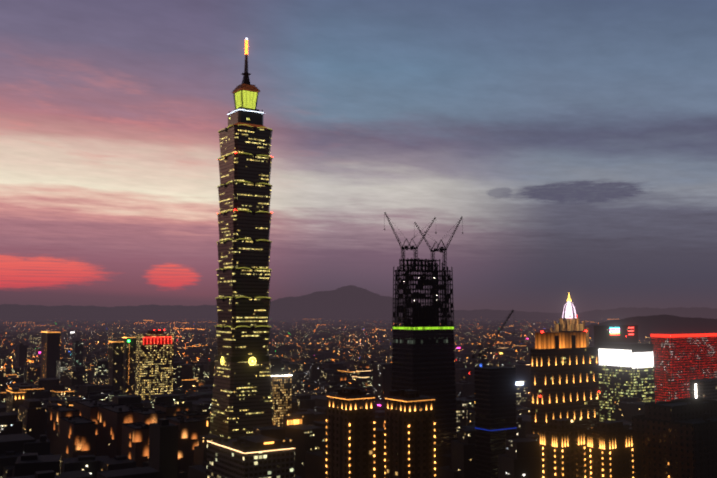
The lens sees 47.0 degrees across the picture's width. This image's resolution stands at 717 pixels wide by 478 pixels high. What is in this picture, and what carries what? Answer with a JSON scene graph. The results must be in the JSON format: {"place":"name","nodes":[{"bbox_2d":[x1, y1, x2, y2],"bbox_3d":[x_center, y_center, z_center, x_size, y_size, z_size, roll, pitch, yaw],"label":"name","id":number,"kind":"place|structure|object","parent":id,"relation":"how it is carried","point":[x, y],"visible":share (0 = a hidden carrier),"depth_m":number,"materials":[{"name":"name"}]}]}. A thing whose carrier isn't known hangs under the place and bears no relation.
{"place":"outdoors","nodes":[
{"label":"outdoors","id":0,"kind":"place"},
{"bbox_2d":[6,388,25,411],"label":"building","id":1,"kind":"structure","parent":0,"point":[15,397],"depth_m":1246.64,"materials":[{"name":"brown"}]},
{"bbox_2d":[15,343,26,366],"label":"tower","id":2,"kind":"structure","parent":0,"point":[21,354],"depth_m":2358.91,"materials":[{"name":"black"}]},
{"bbox_2d":[109,390,125,401],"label":"building","id":3,"kind":"structure","parent":0,"point":[116,393],"depth_m":1264.83,"materials":[{"name":"black"}]},
{"bbox_2d":[1,318,613,396],"bbox_3d":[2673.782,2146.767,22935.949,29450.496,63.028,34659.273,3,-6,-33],"label":"city light points","id":4,"kind":"structure","parent":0,"point":[275,336],"depth_m":6550.64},
{"bbox_2d":[0,313,619,362],"bbox_3d":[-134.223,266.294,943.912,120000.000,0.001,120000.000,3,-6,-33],"label":"city","id":5,"kind":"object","parent":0,"point":[82,328],"depth_m":12855.86,"materials":[{"name":"grey"}]},
{"bbox_2d":[40,331,60,377],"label":"slim tower","id":6,"kind":"structure","parent":5,"relation":"on","point":[50,349],"depth_m":1918.66,"materials":[{"name":"black"}]},
{"bbox_2d":[56,359,67,376],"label":"building","id":7,"kind":"structure","parent":5,"relation":"on","point":[62,364],"depth_m":1840.94,"materials":[{"name":"black"}]},
{"bbox_2d":[71,340,82,365],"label":"tower","id":8,"kind":"structure","parent":5,"relation":"on","point":[77,353],"depth_m":2136.83,"materials":[{"name":"black"}]},
{"bbox_2d":[108,337,135,394],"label":"building","id":9,"kind":"structure","parent":5,"relation":"on","point":[121,364],"depth_m":1613.01,"materials":[{"name":"brown"}]},
{"bbox_2d":[135,330,173,400],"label":"high-rise building","id":10,"kind":"structure","parent":5,"relation":"on","point":[154,371],"depth_m":1422.64,"materials":[{"name":"brown"}]},
{"bbox_2d":[149,418,177,477],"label":"dark tower","id":11,"kind":"structure","parent":5,"relation":"on","point":[163,446],"depth_m":651.52,"materials":[{"name":"black"}]},
{"bbox_2d":[47,396,301,471],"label":"apartment buildings","id":12,"kind":"structure","parent":5,"relation":"on","point":[96,427],"depth_m":877.30,"materials":[{"name":"brown stone"}]},
{"bbox_2d":[209,38,273,439],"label":"skyscraper","id":13,"kind":"structure","parent":5,"relation":"on","point":[242,402],"depth_m":945.01,"materials":[{"name":"black glass"}]},
{"bbox_2d":[206,432,294,477],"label":"podium building","id":14,"kind":"structure","parent":5,"relation":"on","point":[256,456],"depth_m":595.95,"materials":[{"name":"black glass"}]},
{"bbox_2d":[271,374,291,427],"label":"building","id":15,"kind":"structure","parent":5,"relation":"on","point":[282,394],"depth_m":1113.54,"materials":[{"name":"brown"}]},
{"bbox_2d":[292,375,300,394],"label":"building","id":16,"kind":"structure","parent":5,"relation":"on","point":[296,384],"depth_m":1565.39,"materials":[{"name":"black"}]},
{"bbox_2d":[0,342,598,404],"bbox_3d":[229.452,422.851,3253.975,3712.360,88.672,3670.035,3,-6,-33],"label":"city blocks","id":17,"kind":"structure","parent":5,"relation":"on","point":[370,367],"depth_m":1846.12,"materials":[{"name":"black"}]},
{"bbox_2d":[0,391,650,477],"bbox_3d":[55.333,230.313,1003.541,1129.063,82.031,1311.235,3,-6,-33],"label":"city blocks","id":18,"kind":"structure","parent":5,"relation":"on","point":[25,447],"depth_m":804.36,"materials":[{"name":"black"}]},
{"bbox_2d":[0,319,650,345],"bbox_3d":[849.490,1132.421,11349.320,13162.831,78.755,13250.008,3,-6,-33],"label":"city blocks","id":19,"kind":"structure","parent":5,"relation":"on","point":[336,332],"depth_m":6477.01,"materials":[{"name":"black"}]},
{"bbox_2d":[324,387,377,477],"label":"residential tower","id":20,"kind":"structure","parent":5,"relation":"on","point":[350,440],"depth_m":450.14,"materials":[{"name":"stone"}]},
{"bbox_2d":[375,428,384,477],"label":"building","id":21,"kind":"structure","parent":5,"relation":"on","point":[379,452],"depth_m":482.10,"materials":[{"name":"stone"}]},
{"bbox_2d":[382,380,437,477],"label":"residential tower","id":22,"kind":"structure","parent":5,"relation":"on","point":[410,443],"depth_m":466.10,"materials":[{"name":"stone"}]},
{"bbox_2d":[384,212,462,466],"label":"tower under construction","id":23,"kind":"structure","parent":5,"relation":"on","point":[423,353],"depth_m":827.66,"materials":[{"name":"black metal"}]},
{"bbox_2d":[456,400,466,430],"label":"building","id":24,"kind":"structure","parent":5,"relation":"on","point":[461,409],"depth_m":974.50,"materials":[{"name":"brown"}]},
{"bbox_2d":[471,310,516,477],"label":"building under construction","id":25,"kind":"structure","parent":5,"relation":"on","point":[495,408],"depth_m":692.38,"materials":[{"name":"black glass"}]},
{"bbox_2d":[516,378,525,406],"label":"building","id":26,"kind":"structure","parent":5,"relation":"on","point":[520,392],"depth_m":1259.25,"materials":[{"name":"black"}]},
{"bbox_2d":[516,417,525,437],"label":"block","id":27,"kind":"structure","parent":5,"relation":"on","point":[521,428],"depth_m":772.07,"materials":[{"name":"grey"}]},
{"bbox_2d":[539,418,586,477],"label":"lamp tower","id":28,"kind":"structure","parent":5,"relation":"on","point":[562,448],"depth_m":492.39,"materials":[{"name":"black"}]},
{"bbox_2d":[530,330,599,442],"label":"art deco tower","id":29,"kind":"structure","parent":5,"relation":"on","point":[564,374],"depth_m":857.12,"materials":[{"name":"brown stone"}]},
{"bbox_2d":[550,295,588,346],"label":"crown","id":30,"kind":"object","parent":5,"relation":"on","point":[569,320],"depth_m":1442.85,"materials":[{"name":"brown stone"}]},
{"bbox_2d":[586,420,634,477],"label":"lamp tower","id":31,"kind":"structure","parent":5,"relation":"on","point":[610,448],"depth_m":495.96,"materials":[{"name":"black"}]},
{"bbox_2d":[594,325,637,346],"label":"office building","id":32,"kind":"structure","parent":5,"relation":"on","point":[614,333],"depth_m":1786.07,"materials":[{"name":"grey stone"}]},
{"bbox_2d":[632,398,716,477],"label":"building","id":33,"kind":"structure","parent":5,"relation":"on","point":[675,439],"depth_m":490.85,"materials":[{"name":"black"}]},
{"bbox_2d":[651,333,716,401],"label":"office building","id":34,"kind":"structure","parent":5,"relation":"on","point":[681,361],"depth_m":1210.58,"materials":[{"name":"red"}]},
{"bbox_2d":[690,379,716,400],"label":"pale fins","id":35,"kind":"object","parent":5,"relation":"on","point":[706,389],"visible":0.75,"depth_m":899.74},
{"bbox_2d":[0,285,716,318],"bbox_3d":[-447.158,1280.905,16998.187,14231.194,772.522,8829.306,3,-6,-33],"label":"mountain","id":36,"kind":"structure","parent":0,"point":[350,302],"depth_m":18563.22,"materials":[{"name":"black"}]},
{"bbox_2d":[0,0,716,312],"label":"sky","id":37,"kind":"structure","parent":0,"point":[573,143],"materials":[{"name":"purple"}]},
{"bbox_2d":[598,342,654,420],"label":"office building","id":38,"kind":"structure","parent":0,"point":[625,369],"depth_m":1165.07,"materials":[{"name":"black"}]},
{"bbox_2d":[623,424,631,428],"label":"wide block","id":39,"kind":"structure","parent":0,"point":[626,426],"depth_m":844.90,"materials":[{"name":"black"}]},
{"bbox_2d":[585,314,716,338],"bbox_3d":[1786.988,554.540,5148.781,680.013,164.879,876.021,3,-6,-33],"label":"hills","id":40,"kind":"structure","parent":0,"point":[659,324],"depth_m":5136.23,"materials":[{"name":"black"}]}
]}

